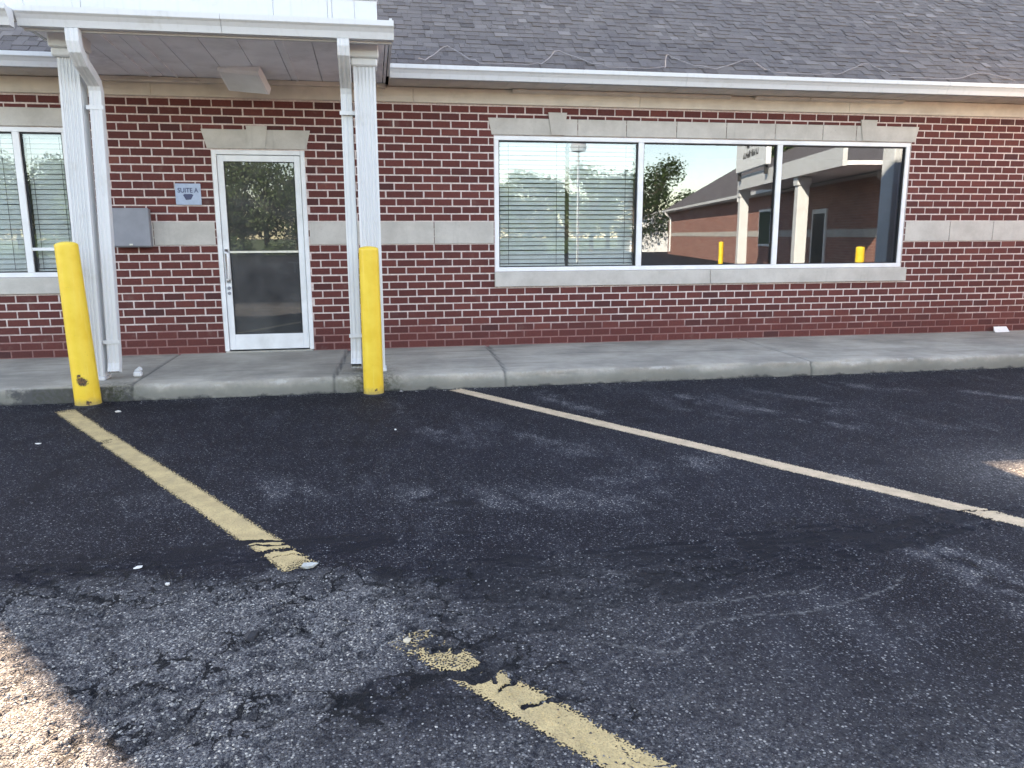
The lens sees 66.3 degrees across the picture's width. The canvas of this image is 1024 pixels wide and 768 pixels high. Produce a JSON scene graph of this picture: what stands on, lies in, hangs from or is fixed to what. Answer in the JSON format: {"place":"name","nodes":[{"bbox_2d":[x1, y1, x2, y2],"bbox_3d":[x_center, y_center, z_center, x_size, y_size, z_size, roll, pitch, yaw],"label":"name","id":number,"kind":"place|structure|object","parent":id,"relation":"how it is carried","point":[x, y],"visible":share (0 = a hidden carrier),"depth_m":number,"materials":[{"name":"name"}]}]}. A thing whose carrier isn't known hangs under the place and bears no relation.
{"place":"outdoors","nodes":[
{"label":"outdoors","id":0,"kind":"place"},
{"bbox_2d":[0,367,1023,767],"bbox_3d":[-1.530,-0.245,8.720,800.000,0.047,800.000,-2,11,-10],"label":"parking lot","id":1,"kind":"structure","parent":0,"point":[780,617],"depth_m":3.19,"materials":[{"name":"black asphalt"}]},
{"bbox_2d":[54,241,103,407],"bbox_3d":[-3.518,-0.469,6.369,0.239,1.358,0.224,-2,11,-10],"label":"bollard","id":2,"kind":"object","parent":1,"relation":"on","point":[83,367],"visible":0.99,"depth_m":6.30,"materials":[{"name":"yellow metal"}]},
{"bbox_2d":[245,630,258,641],"bbox_3d":[-0.912,0.886,2.745,0.046,0.040,0.081,-3,11,-15],"label":"asphalt chunk","id":3,"kind":"object","parent":1,"relation":"on","point":[251,636],"visible":1,"depth_m":2.73,"materials":[{"name":"grey asphalt"}]},
{"bbox_2d":[301,562,317,568],"bbox_3d":[-0.849,0.764,3.289,0.074,0.030,0.043,-5,12,-22],"label":"stone","id":4,"kind":"object","parent":1,"relation":"on","point":[307,565],"visible":1,"depth_m":3.27,"materials":[{"name":"white stone"}]},
{"bbox_2d":[55,409,676,767],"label":"parking line","id":5,"kind":"object","parent":1,"relation":"on","point":[544,716],"visible":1,"depth_m":2.51,"materials":[{"name":"yellow paint"}]},
{"bbox_2d":[359,246,384,395],"bbox_3d":[-1.218,-0.532,6.779,0.195,1.303,0.195,-2,11,-10],"label":"bollard","id":6,"kind":"object","parent":1,"relation":"on","point":[372,356],"visible":0.98,"depth_m":6.71,"materials":[{"name":"yellow metal"}]},
{"bbox_2d":[403,637,411,643],"bbox_3d":[-0.360,0.883,2.695,0.029,0.010,0.036,-1,11,-6],"label":"paint chip","id":7,"kind":"object","parent":1,"relation":"on","point":[406,640],"visible":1,"depth_m":2.69,"materials":[{"name":"white paint"}]},
{"bbox_2d":[452,388,1023,526],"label":"parking line","id":8,"kind":"object","parent":1,"relation":"on","point":[994,515],"visible":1,"depth_m":4.72,"materials":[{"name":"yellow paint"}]},
{"bbox_2d":[0,330,1023,405],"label":"walkway","id":9,"kind":"structure","parent":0,"point":[31,381],"depth_m":7.69,"materials":[{"name":"concrete"}]},
{"bbox_2d":[133,367,142,376],"bbox_3d":[-3.337,-0.111,6.990,0.078,0.093,0.061,-2,11,-10],"label":"rock","id":10,"kind":"object","parent":9,"relation":"on","point":[137,372],"visible":1,"depth_m":6.97,"materials":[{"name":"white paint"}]},
{"bbox_2d":[0,0,393,380],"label":"entrance canopy","id":11,"kind":"object","parent":9,"relation":"on","point":[93,44],"visible":0.96,"depth_m":6.61,"materials":[{"name":"white paint"}]},
{"bbox_2d":[217,66,270,93],"bbox_3d":[-2.584,-2.950,7.570,0.419,0.257,0.339,0,11,3],"label":"ceiling light","id":12,"kind":"object","parent":11,"relation":"attached to","point":[250,79],"visible":0.99,"depth_m":7.50,"materials":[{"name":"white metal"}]},
{"bbox_2d":[0,0,1023,358],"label":"brick building","id":13,"kind":"structure","parent":9,"relation":"on","point":[866,198],"depth_m":8.81,"materials":[{"name":"brick"},{"name":"asphalt shingle"},{"name":"white paint"}]},
{"bbox_2d":[0,134,26,271],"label":"window blind","id":14,"kind":"object","parent":13,"relation":"attached to","point":[12,257],"depth_m":7.93,"materials":[{"name":"white plastic"}]},
{"bbox_2d":[0,107,71,294],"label":"window","id":15,"kind":"structure","parent":13,"relation":"in","point":[9,116],"depth_m":7.82,"materials":[{"name":"white metal"}]},
{"bbox_2d":[24,134,71,270],"bbox_3d":[-4.682,-1.837,7.977,0.375,1.361,0.060,-2,11,-10],"label":"window blind","id":16,"kind":"object","parent":13,"relation":"attached to","point":[51,145],"depth_m":7.96,"materials":[{"name":"white plastic"}]},
{"bbox_2d":[112,208,152,246],"bbox_3d":[-3.868,-1.589,7.967,0.371,0.390,0.128,-2,11,-10],"label":"utility box","id":17,"kind":"object","parent":13,"relation":"attached to","point":[132,227],"visible":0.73,"depth_m":7.92,"materials":[{"name":"grey metal"}]},
{"bbox_2d":[175,183,201,204],"bbox_3d":[-3.332,-1.953,8.061,0.250,0.215,0.014,-2,11,-10],"label":"door sign","id":18,"kind":"object","parent":13,"relation":"attached to","point":[187,194],"visible":1,"depth_m":8.06,"materials":[{"name":"white plastic"}]},
{"bbox_2d":[211,150,313,352],"bbox_3d":[-2.630,-1.389,8.320,0.930,2.104,0.170,-2,11,-10],"label":"door","id":19,"kind":"structure","parent":13,"relation":"in","point":[260,197],"depth_m":8.33,"materials":[{"name":"white metal"}]},
{"bbox_2d":[499,142,565,265],"bbox_3d":[0.226,-2.018,8.833,0.765,1.361,0.060,-2,11,-10],"label":"window blind","id":20,"kind":"object","parent":13,"relation":"attached to","point":[520,256],"depth_m":8.83,"materials":[{"name":"white plastic"}]},
{"bbox_2d":[568,143,634,264],"bbox_3d":[1.018,-2.048,8.971,0.765,1.361,0.060,-2,11,-10],"label":"window blind","id":21,"kind":"object","parent":13,"relation":"attached to","point":[585,251],"depth_m":8.97,"materials":[{"name":"white plastic"}]},
{"bbox_2d":[488,112,918,286],"bbox_3d":[2.297,-2.116,9.097,5.200,1.883,0.131,-2,11,-10],"label":"window","id":22,"kind":"structure","parent":13,"relation":"in","point":[821,136],"depth_m":9.04,"materials":[{"name":"white metal"}]},
{"bbox_2d":[419,46,1014,80],"bbox_3d":[2.397,-3.457,8.472,6.795,0.222,0.271,-2,11,-10],"label":"heat cable","id":23,"kind":"object","parent":13,"relation":"on","point":[706,67],"visible":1,"depth_m":8.41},
{"bbox_2d":[993,326,1009,331],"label":"paper litter","id":24,"kind":"object","parent":9,"relation":"on","point":[1001,329],"visible":1,"depth_m":9.95,"materials":[{"name":"white paper"}]}
]}

